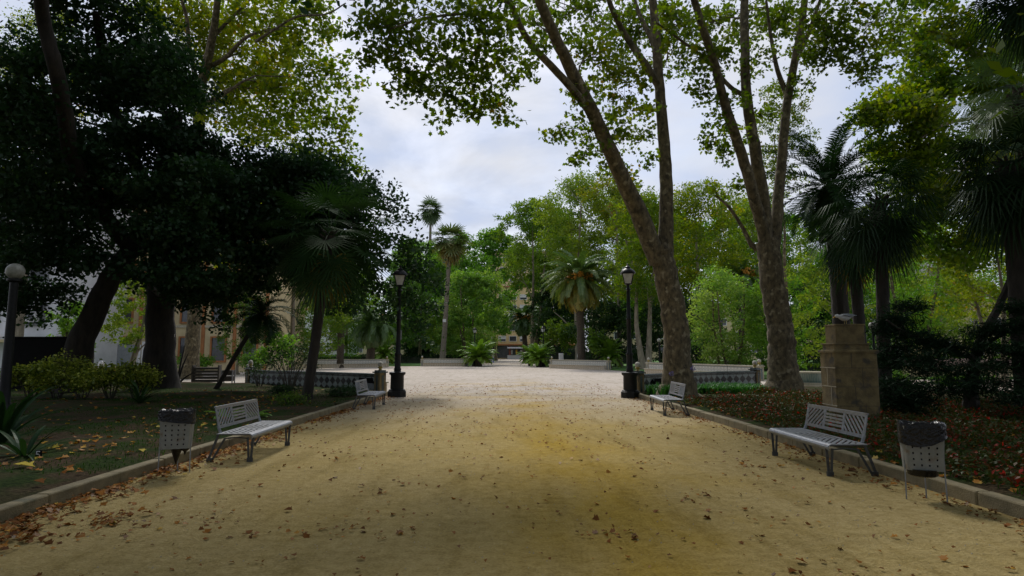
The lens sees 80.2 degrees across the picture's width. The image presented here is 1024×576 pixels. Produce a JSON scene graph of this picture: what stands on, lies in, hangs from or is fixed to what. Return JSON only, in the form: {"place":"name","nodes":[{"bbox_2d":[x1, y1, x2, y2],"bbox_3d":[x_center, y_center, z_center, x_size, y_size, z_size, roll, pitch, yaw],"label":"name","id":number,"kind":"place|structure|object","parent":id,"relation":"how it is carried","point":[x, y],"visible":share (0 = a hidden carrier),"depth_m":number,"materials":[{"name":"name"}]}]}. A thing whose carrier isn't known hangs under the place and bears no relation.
{"place":"outdoors","nodes":[
{"label":"outdoors","id":0,"kind":"place"},
{"bbox_2d":[389,363,471,365],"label":"lawn","id":1,"kind":"structure","parent":0,"point":[409,364],"depth_m":83.39,"materials":[{"name":"green plant"}]},
{"bbox_2d":[323,274,380,354],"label":"broadleaf tree","id":2,"kind":"object","parent":1,"relation":"on","point":[347,340],"visible":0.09,"depth_m":88.48,"materials":[{"name":"green plant"}]},
{"bbox_2d":[369,250,436,351],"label":"broadleaf tree","id":3,"kind":"object","parent":1,"relation":"on","point":[410,343],"visible":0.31,"depth_m":95.13,"materials":[{"name":"green plant"}]},
{"bbox_2d":[380,235,461,354],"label":"broadleaf tree","id":4,"kind":"object","parent":1,"relation":"on","point":[435,254],"visible":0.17,"depth_m":102.03,"materials":[{"name":"green plant"}]},
{"bbox_2d":[416,195,443,356],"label":"washingtonia palm","id":5,"kind":"object","parent":1,"relation":"on","point":[431,217],"visible":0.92,"depth_m":119.40,"materials":[{"name":"green plant"}]},
{"bbox_2d":[417,298,466,356],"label":"broadleaf tree","id":6,"kind":"object","parent":1,"relation":"on","point":[430,333],"visible":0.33,"depth_m":95.59,"materials":[{"name":"green plant"}]},
{"bbox_2d":[428,222,473,358],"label":"washingtonia palm","id":7,"kind":"object","parent":1,"relation":"on","point":[451,251],"visible":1,"depth_m":84.00,"materials":[{"name":"green plant"}]},
{"bbox_2d":[433,230,492,350],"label":"broadleaf tree","id":8,"kind":"object","parent":1,"relation":"on","point":[471,264],"visible":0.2,"depth_m":124.60,"materials":[{"name":"green plant"}]},
{"bbox_2d":[435,267,512,363],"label":"broadleaf tree","id":9,"kind":"object","parent":1,"relation":"on","point":[465,284],"visible":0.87,"depth_m":90.66,"materials":[{"name":"green plant"}]},
{"bbox_2d":[0,0,1016,351],"label":"sky","id":10,"kind":"structure","parent":0,"point":[475,171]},
{"bbox_2d":[0,359,1023,575],"bbox_3d":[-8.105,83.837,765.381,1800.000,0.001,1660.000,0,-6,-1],"label":"ground","id":11,"kind":"structure","parent":0,"point":[575,552],"depth_m":6.58,"materials":[{"name":"beige sand"}]},
{"bbox_2d":[0,173,129,367],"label":"apartment building","id":12,"kind":"structure","parent":11,"relation":"on","point":[106,351],"depth_m":48.36,"materials":[{"name":"white concrete"}]},
{"bbox_2d":[44,301,96,351],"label":"broadleaf tree","id":13,"kind":"object","parent":11,"relation":"on","point":[64,326],"visible":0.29,"depth_m":33.03,"materials":[{"name":"green plant"}]},
{"bbox_2d":[100,280,146,364],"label":"broadleaf tree","id":14,"kind":"object","parent":11,"relation":"on","point":[121,322],"visible":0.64,"depth_m":35.65,"materials":[{"name":"green plant"}]},
{"bbox_2d":[157,407,196,473],"bbox_3d":[-4.683,2.126,8.471,0.472,0.881,0.314,2,-7,-20],"label":"litter bin","id":15,"kind":"object","parent":11,"relation":"on","point":[176,430],"visible":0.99,"depth_m":8.39,"materials":[{"name":"black plastic"}]},
{"bbox_2d":[0,382,374,503],"bbox_3d":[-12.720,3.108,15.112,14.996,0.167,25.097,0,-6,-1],"label":"grass","id":16,"kind":"structure","parent":11,"relation":"on","point":[163,405],"depth_m":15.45,"materials":[{"name":"green plant"}]},
{"bbox_2d":[0,263,25,409],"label":"globe lamp","id":17,"kind":"object","parent":16,"relation":"on","point":[14,272],"visible":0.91,"depth_m":15.98,"materials":[{"name":"grey metal"}]},
{"bbox_2d":[0,359,67,397],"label":"shrub","id":18,"kind":"object","parent":16,"relation":"on","point":[17,380],"visible":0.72,"depth_m":19.87,"materials":[{"name":"green plant"}]},
{"bbox_2d":[2,337,66,389],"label":"wall","id":19,"kind":"structure","parent":16,"relation":"on","point":[27,350],"depth_m":25.90,"materials":[{"name":"black"}]},
{"bbox_2d":[0,385,72,443],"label":"yucca plant","id":20,"kind":"object","parent":16,"relation":"on","point":[10,419],"visible":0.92,"depth_m":10.32,"materials":[{"name":"green plant"}]},
{"bbox_2d":[0,425,78,460],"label":"yucca plant","id":21,"kind":"object","parent":16,"relation":"on","point":[19,446],"visible":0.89,"depth_m":9.00,"materials":[{"name":"green plant"}]},
{"bbox_2d":[13,348,102,397],"bbox_3d":[-15.353,2.930,20.759,2.377,1.782,2.609,0,-6,-1],"label":"shrub","id":22,"kind":"object","parent":16,"relation":"on","point":[59,362],"visible":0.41,"depth_m":20.70,"materials":[{"name":"green plant"}]},
{"bbox_2d":[0,0,145,392],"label":"evergreen tree","id":23,"kind":"object","parent":16,"relation":"on","point":[83,333],"visible":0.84,"depth_m":20.15,"materials":[{"name":"green plant"}]},
{"bbox_2d":[36,364,118,398],"bbox_3d":[-14.199,3.124,20.176,2.313,1.271,2.266,0,-6,-1],"label":"shrub","id":24,"kind":"object","parent":16,"relation":"on","point":[79,383],"visible":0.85,"depth_m":19.78,"materials":[{"name":"green plant"}]},
{"bbox_2d":[73,357,149,398],"bbox_3d":[-13.582,3.083,20.616,2.211,1.447,2.260,3,-7,-27],"label":"shrub","id":25,"kind":"object","parent":16,"relation":"on","point":[119,374],"visible":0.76,"depth_m":20.24,"materials":[{"name":"green plant"}]},
{"bbox_2d":[110,357,165,397],"bbox_3d":[-13.060,3.138,21.254,2.043,1.472,1.709,0,-6,-1],"label":"shrub","id":26,"kind":"object","parent":16,"relation":"on","point":[145,378],"visible":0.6,"depth_m":21.05,"materials":[{"name":"green plant"}]},
{"bbox_2d":[0,0,454,388],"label":"evergreen tree","id":27,"kind":"object","parent":16,"relation":"on","point":[194,204],"visible":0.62,"depth_m":22.06,"materials":[{"name":"green plant"}]},
{"bbox_2d":[213,292,301,388],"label":"leaning palm","id":28,"kind":"object","parent":16,"relation":"on","point":[254,327],"visible":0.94,"depth_m":25.59,"materials":[{"name":"green plant"}]},
{"bbox_2d":[259,337,321,387],"bbox_3d":[-9.270,3.119,24.998,2.772,2.313,2.604,0,-6,-1],"label":"shrub","id":29,"kind":"object","parent":16,"relation":"on","point":[293,362],"visible":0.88,"depth_m":24.98,"materials":[{"name":"green plant"}]},
{"bbox_2d":[252,177,404,399],"bbox_3d":[-6.109,0.024,20.354,4.846,7.712,5.091,0,-6,-1],"label":"fan palm","id":30,"kind":"object","parent":16,"relation":"on","point":[324,271],"visible":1,"depth_m":19.97,"materials":[{"name":"green plant"}]},
{"bbox_2d":[0,389,1023,491],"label":"fallen leaves","id":31,"kind":"object","parent":16,"relation":"on","point":[69,467],"visible":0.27,"depth_m":10.04,"materials":[{"name":"brown plant"}]},
{"bbox_2d":[0,392,387,523],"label":"kerb","id":32,"kind":"structure","parent":11,"relation":"on","point":[18,507],"depth_m":7.74,"materials":[{"name":"concrete"}]},
{"bbox_2d":[191,365,221,381],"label":"park bench","id":33,"kind":"object","parent":11,"relation":"on","point":[210,374],"visible":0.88,"depth_m":33.30,"materials":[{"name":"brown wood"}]},
{"bbox_2d":[113,178,304,371],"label":"apartment building","id":34,"kind":"structure","parent":11,"relation":"on","point":[208,342],"depth_m":53.61,"materials":[{"name":"beige concrete"}]},
{"bbox_2d":[213,271,267,374],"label":"broadleaf tree","id":35,"kind":"object","parent":11,"relation":"on","point":[226,347],"visible":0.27,"depth_m":47.23,"materials":[{"name":"green plant"}]},
{"bbox_2d":[206,399,292,461],"bbox_3d":[-4.330,2.336,10.163,0.711,0.836,1.810,0,-6,-1],"label":"park bench","id":36,"kind":"object","parent":11,"relation":"on","point":[258,431],"visible":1,"depth_m":9.92,"materials":[{"name":"grey metal"}]},
{"bbox_2d":[121,0,379,378],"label":"plane tree","id":37,"kind":"object","parent":11,"relation":"on","point":[262,78],"visible":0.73,"depth_m":33.28,"materials":[{"name":"green plant"}]},
{"bbox_2d":[251,332,299,369],"bbox_3d":[-17.174,4.710,43.755,3.368,3.389,3.105,0,-6,-1],"label":"shrub","id":38,"kind":"object","parent":11,"relation":"on","point":[260,352],"visible":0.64,"depth_m":43.42,"materials":[{"name":"green plant"}]},
{"bbox_2d":[295,291,326,352],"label":"broadleaf tree","id":39,"kind":"object","parent":11,"relation":"on","point":[302,328],"visible":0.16,"depth_m":61.62,"materials":[{"name":"green plant"}]},
{"bbox_2d":[244,360,388,391],"bbox_3d":[-9.245,4.051,28.371,10.381,1.313,1.058,-5,-8,37],"label":"tiled bench","id":40,"kind":"object","parent":11,"relation":"on","point":[376,380],"visible":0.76,"depth_m":27.25,"materials":[{"name":"blue tile"}]},
{"bbox_2d":[300,294,357,368],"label":"broadleaf tree","id":41,"kind":"object","parent":11,"relation":"on","point":[345,320],"visible":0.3,"depth_m":65.30,"materials":[{"name":"green plant"}]},
{"bbox_2d":[303,356,388,368],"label":"tiled bench","id":42,"kind":"object","parent":11,"relation":"on","point":[348,363],"visible":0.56,"depth_m":70.11,"materials":[{"name":"tile"}]},
{"bbox_2d":[351,379,385,409],"bbox_3d":[-4.411,3.265,18.811,0.711,0.836,1.810,0,-6,-2],"label":"park bench","id":43,"kind":"object","parent":11,"relation":"on","point":[371,393],"visible":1,"depth_m":18.51,"materials":[{"name":"grey metal"}]},
{"bbox_2d":[346,304,403,358],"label":"date palm","id":44,"kind":"object","parent":11,"relation":"on","point":[368,336],"visible":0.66,"depth_m":72.34,"materials":[{"name":"green plant"}]},
{"bbox_2d":[388,265,407,396],"bbox_3d":[-4.387,1.630,23.518,0.684,5.080,0.684,1,-6,-9],"label":"lamp post","id":45,"kind":"object","parent":11,"relation":"on","point":[397,389],"visible":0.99,"depth_m":23.33,"materials":[{"name":"black metal"}]},
{"bbox_2d":[457,339,498,366],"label":"palm","id":46,"kind":"object","parent":11,"relation":"on","point":[479,358],"visible":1,"depth_m":75.89,"materials":[{"name":"green plant"}]},
{"bbox_2d":[467,226,524,360],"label":"broadleaf tree","id":47,"kind":"object","parent":11,"relation":"on","point":[494,247],"visible":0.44,"depth_m":137.13,"materials":[{"name":"green plant"}]},
{"bbox_2d":[0,383,1023,575],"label":"fallen leaves","id":48,"kind":"object","parent":11,"relation":"on","point":[12,530],"visible":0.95,"depth_m":6.94,"materials":[{"name":"brown plant"}]},
{"bbox_2d":[503,305,537,362],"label":"date palm","id":49,"kind":"object","parent":11,"relation":"on","point":[521,325],"visible":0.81,"depth_m":103.99,"materials":[{"name":"green plant"}]},
{"bbox_2d":[524,341,555,366],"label":"palm","id":50,"kind":"object","parent":11,"relation":"on","point":[539,355],"visible":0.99,"depth_m":73.12,"materials":[{"name":"green plant"}]},
{"bbox_2d":[548,356,611,369],"bbox_3d":[6.783,7.823,63.506,0.840,1.313,10.146,4,-7,-31],"label":"tiled bench","id":51,"kind":"object","parent":11,"relation":"on","point":[584,364],"visible":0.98,"depth_m":62.58,"materials":[{"name":"tile"}]},
{"bbox_2d":[620,263,639,397],"bbox_3d":[4.428,1.576,23.011,0.684,5.080,0.684,-1,-6,11],"label":"lamp post","id":52,"kind":"object","parent":11,"relation":"on","point":[629,390],"visible":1,"depth_m":22.81,"materials":[{"name":"black metal"}]},
{"bbox_2d":[649,381,689,415],"bbox_3d":[4.370,3.066,16.964,0.711,0.836,1.810,0,-6,1],"label":"park bench","id":53,"kind":"object","parent":11,"relation":"on","point":[663,398],"visible":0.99,"depth_m":16.70,"materials":[{"name":"grey metal"}]},
{"bbox_2d":[634,360,761,391],"bbox_3d":[8.151,3.918,27.141,8.900,1.313,1.251,5,-8,-37],"label":"tiled bench","id":54,"kind":"object","parent":11,"relation":"on","point":[752,376],"visible":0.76,"depth_m":27.83,"materials":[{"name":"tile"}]},
{"bbox_2d":[643,358,764,380],"bbox_3d":[12.853,5.594,42.751,0.989,1.313,13.409,2,-6,-18],"label":"tiled bench","id":55,"kind":"object","parent":11,"relation":"on","point":[651,368],"visible":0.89,"depth_m":41.10,"materials":[{"name":"tile"}]},
{"bbox_2d":[769,404,878,475],"bbox_3d":[4.583,2.220,9.084,0.711,0.836,1.810,0,-6,-1],"label":"park bench","id":56,"kind":"object","parent":11,"relation":"on","point":[804,436],"visible":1,"depth_m":8.87,"materials":[{"name":"grey metal"}]},
{"bbox_2d":[783,252,875,358],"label":"broadleaf tree","id":57,"kind":"object","parent":11,"relation":"on","point":[810,276],"visible":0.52,"depth_m":36.17,"materials":[{"name":"green plant"}]},
{"bbox_2d":[639,393,1023,519],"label":"kerb","id":58,"kind":"structure","parent":11,"relation":"on","point":[1007,505],"depth_m":8.01,"materials":[{"name":"concrete"}]},
{"bbox_2d":[640,386,1023,499],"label":"planting bed","id":59,"kind":"object","parent":11,"relation":"on","point":[1004,487],"visible":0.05,"depth_m":9.57,"materials":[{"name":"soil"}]},
{"bbox_2d":[336,0,714,396],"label":"plane tree","id":60,"kind":"object","parent":59,"relation":"on","point":[658,249],"visible":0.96,"depth_m":20.25,"materials":[{"name":"green plant"}]},
{"bbox_2d":[697,381,770,393],"bbox_3d":[8.774,3.913,23.846,3.990,0.428,4.433,0,-6,-1],"label":"strap leaf planting","id":61,"kind":"object","parent":59,"relation":"on","point":[732,387],"visible":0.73,"depth_m":22.74,"materials":[{"name":"green plant"}]},
{"bbox_2d":[651,0,921,394],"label":"plane tree","id":62,"kind":"object","parent":59,"relation":"on","point":[783,370],"visible":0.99,"depth_m":22.24,"materials":[{"name":"green plant"}]},
{"bbox_2d":[762,113,923,323],"bbox_3d":[13.470,-1.290,25.459,6.332,11.391,6.187,0,-6,-1],"label":"date palm","id":63,"kind":"object","parent":59,"relation":"on","point":[811,204],"visible":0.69,"depth_m":25.22,"materials":[{"name":"green plant"}]},
{"bbox_2d":[800,212,904,342],"bbox_3d":[13.135,0.507,23.240,3.974,7.330,3.794,0,-6,-1],"label":"fan palm","id":64,"kind":"object","parent":59,"relation":"on","point":[856,286],"visible":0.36,"depth_m":23.13,"materials":[{"name":"green plant"}]},
{"bbox_2d":[809,324,896,426],"bbox_3d":[7.443,1.915,13.247,1.450,2.240,1.250,0,-6,1],"label":"stone pedestal","id":65,"kind":"object","parent":59,"relation":"on","point":[849,370],"visible":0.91,"depth_m":12.95,"materials":[{"name":"stone"}]},
{"bbox_2d":[683,385,1023,492],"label":"red ground cover","id":66,"kind":"object","parent":59,"relation":"on","point":[1003,425],"visible":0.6,"depth_m":11.28,"materials":[{"name":"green plant"}]},
{"bbox_2d":[810,154,959,395],"bbox_3d":[12.105,-0.258,19.681,4.106,8.093,4.293,4,-7,-34],"label":"fan palm","id":67,"kind":"object","parent":59,"relation":"on","point":[884,235],"visible":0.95,"depth_m":19.54,"materials":[{"name":"green plant"}]},
{"bbox_2d":[864,279,1023,415],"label":"conifer","id":68,"kind":"object","parent":59,"relation":"on","point":[923,362],"visible":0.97,"depth_m":14.25,"materials":[{"name":"green plant"}]},
{"bbox_2d":[927,115,1023,408],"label":"fan palm","id":69,"kind":"object","parent":59,"relation":"on","point":[998,207],"visible":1,"depth_m":15.73,"materials":[{"name":"green plant"}]},
{"bbox_2d":[930,0,1023,77],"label":"fan palm","id":70,"kind":"object","parent":59,"relation":"on","point":[1008,14],"visible":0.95,"depth_m":15.83,"materials":[{"name":"green plant"}]},
{"bbox_2d":[940,45,1023,220],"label":"fan palm","id":71,"kind":"object","parent":59,"relation":"on","point":[1015,103],"visible":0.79,"depth_m":19.57,"materials":[{"name":"green plant"}]},
{"bbox_2d":[962,13,1023,121],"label":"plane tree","id":72,"kind":"object","parent":59,"relation":"on","point":[1004,72],"visible":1,"depth_m":14.90,"materials":[{"name":"green plant"}]},
{"bbox_2d":[897,419,947,501],"bbox_3d":[4.676,1.959,6.909,0.473,0.880,0.327,-3,-7,23],"label":"litter bin","id":73,"kind":"object","parent":11,"relation":"on","point":[922,448],"visible":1,"depth_m":6.82,"materials":[{"name":"black plastic"}]},
{"bbox_2d":[837,0,1023,282],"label":"plane tree","id":74,"kind":"object","parent":11,"relation":"on","point":[915,95],"visible":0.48,"depth_m":26.59,"materials":[{"name":"green plant"}]},
{"bbox_2d":[918,221,1008,386],"bbox_3d":[24.263,0.533,30.451,6.638,8.929,6.753,6,-8,-43],"label":"plane tree","id":75,"kind":"object","parent":11,"relation":"on","point":[968,286],"visible":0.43,"depth_m":30.54,"materials":[{"name":"green plant"}]},
{"bbox_2d":[468,286,574,358],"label":"apartment building","id":76,"kind":"structure","parent":0,"point":[507,348],"depth_m":177.34,"materials":[{"name":"beige concrete"}]},
{"bbox_2d":[546,360,1011,379],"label":"lawn","id":77,"kind":"structure","parent":0,"point":[617,368],"depth_m":61.47,"materials":[{"name":"green plant"}]},
{"bbox_2d":[488,197,570,363],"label":"broadleaf tree","id":78,"kind":"object","parent":77,"relation":"on","point":[524,222],"visible":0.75,"depth_m":97.51,"materials":[{"name":"green plant"}]},
{"bbox_2d":[526,273,584,351],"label":"evergreen tree","id":79,"kind":"object","parent":77,"relation":"on","point":[548,311],"visible":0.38,"depth_m":94.21,"materials":[{"name":"green plant"}]},
{"bbox_2d":[539,318,576,359],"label":"shrub","id":80,"kind":"object","parent":77,"relation":"on","point":[556,335],"visible":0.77,"depth_m":76.11,"materials":[{"name":"green plant"}]},
{"bbox_2d":[514,210,605,343],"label":"broadleaf tree","id":81,"kind":"object","parent":77,"relation":"on","point":[529,284],"visible":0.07,"depth_m":126.73,"materials":[{"name":"green plant"}]},
{"bbox_2d":[527,168,624,359],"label":"broadleaf tree","id":82,"kind":"object","parent":77,"relation":"on","point":[548,204],"visible":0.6,"depth_m":83.80,"materials":[{"name":"green plant"}]},
{"bbox_2d":[538,249,617,359],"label":"date palm","id":83,"kind":"object","parent":77,"relation":"on","point":[578,287],"visible":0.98,"depth_m":65.48,"materials":[{"name":"green plant"}]},
{"bbox_2d":[561,298,638,365],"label":"evergreen tree","id":84,"kind":"object","parent":77,"relation":"on","point":[611,320],"visible":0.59,"depth_m":71.41,"materials":[{"name":"green plant"}]},
{"bbox_2d":[583,327,618,359],"bbox_3d":[9.154,6.115,62.360,3.834,4.366,3.554,0,-6,-1],"label":"shrub","id":85,"kind":"object","parent":77,"relation":"on","point":[593,342],"visible":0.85,"depth_m":62.38,"materials":[{"name":"green plant"}]},
{"bbox_2d":[593,338,624,367],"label":"palm","id":86,"kind":"object","parent":77,"relation":"on","point":[609,350],"visible":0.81,"depth_m":62.25,"materials":[{"name":"green plant"}]},
{"bbox_2d":[575,170,651,365],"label":"plane tree","id":87,"kind":"object","parent":77,"relation":"on","point":[603,211],"visible":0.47,"depth_m":74.68,"materials":[{"name":"green plant"}]},
{"bbox_2d":[598,186,692,369],"bbox_3d":[12.420,-0.872,58.861,9.121,17.834,9.515,0,-6,-1],"label":"plane tree","id":88,"kind":"object","parent":77,"relation":"on","point":[637,285],"visible":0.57,"depth_m":57.95,"materials":[{"name":"green plant"}]},
{"bbox_2d":[619,299,692,362],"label":"evergreen tree","id":89,"kind":"object","parent":77,"relation":"on","point":[656,335],"visible":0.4,"depth_m":65.91,"materials":[{"name":"green plant"}]},
{"bbox_2d":[613,208,717,352],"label":"broadleaf tree","id":90,"kind":"object","parent":77,"relation":"on","point":[686,249],"visible":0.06,"depth_m":91.72,"materials":[{"name":"green plant"}]},
{"bbox_2d":[625,176,758,353],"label":"plane tree","id":91,"kind":"object","parent":77,"relation":"on","point":[693,206],"visible":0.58,"depth_m":65.14,"materials":[{"name":"green plant"}]},
{"bbox_2d":[659,295,726,361],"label":"evergreen tree","id":92,"kind":"object","parent":77,"relation":"on","point":[696,356],"visible":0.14,"depth_m":59.37,"materials":[{"name":"green plant"}]},
{"bbox_2d":[686,262,766,364],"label":"broadleaf tree","id":93,"kind":"object","parent":77,"relation":"on","point":[709,314],"visible":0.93,"depth_m":43.30,"materials":[{"name":"green plant"}]},
{"bbox_2d":[721,259,759,354],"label":"date palm","id":94,"kind":"object","parent":77,"relation":"on","point":[745,273],"visible":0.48,"depth_m":62.06,"materials":[{"name":"green plant"}]},
{"bbox_2d":[706,185,817,359],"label":"broadleaf tree","id":95,"kind":"object","parent":77,"relation":"on","point":[745,220],"visible":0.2,"depth_m":70.20,"materials":[{"name":"green plant"}]},
{"bbox_2d":[738,273,822,369],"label":"broadleaf tree","id":96,"kind":"object","parent":77,"relation":"on","point":[754,340],"visible":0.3,"depth_m":41.80,"materials":[{"name":"green plant"}]},
{"bbox_2d":[729,274,831,363],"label":"evergreen tree","id":97,"kind":"object","parent":77,"relation":"on","point":[812,320],"visible":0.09,"depth_m":60.84,"materials":[{"name":"green plant"}]},
{"bbox_2d":[743,76,821,299],"bbox_3d":[18.249,-4.213,40.612,5.002,20.453,4.877,-5,-8,40],"label":"plane tree","id":98,"kind":"object","parent":77,"relation":"on","point":[777,88],"visible":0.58,"depth_m":40.90,"materials":[{"name":"green plant"}]},
{"bbox_2d":[751,213,843,362],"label":"broadleaf tree","id":99,"kind":"object","parent":77,"relation":"on","point":[789,241],"visible":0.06,"depth_m":88.03,"materials":[{"name":"green plant"}]},
{"bbox_2d":[805,247,892,349],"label":"broadleaf tree","id":100,"kind":"object","parent":77,"relation":"on","point":[867,297],"visible":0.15,"depth_m":57.96,"materials":[{"name":"green plant"}]},
{"bbox_2d":[865,224,963,352],"bbox_3d":[31.248,0.281,46.450,8.735,12.965,7.777,-1,-6,14],"label":"broadleaf tree","id":101,"kind":"object","parent":77,"relation":"on","point":[917,293],"visible":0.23,"depth_m":45.72,"materials":[{"name":"green plant"}]},
{"bbox_2d":[873,214,999,357],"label":"broadleaf tree","id":102,"kind":"object","parent":77,"relation":"on","point":[983,278],"visible":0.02,"depth_m":82.48,"materials":[{"name":"green plant"}]},
{"bbox_2d":[908,268,997,358],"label":"broadleaf tree","id":103,"kind":"object","parent":77,"relation":"on","point":[963,324],"visible":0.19,"depth_m":51.81,"materials":[{"name":"green plant"}]},
{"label":"lawn","id":104,"kind":"structure","parent":0,"visible":0},
{"bbox_2d":[0,2,90,336],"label":"plane tree","id":105,"kind":"object","parent":104,"relation":"on","point":[19,331],"visible":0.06,"depth_m":44.43,"materials":[{"name":"green plant"}]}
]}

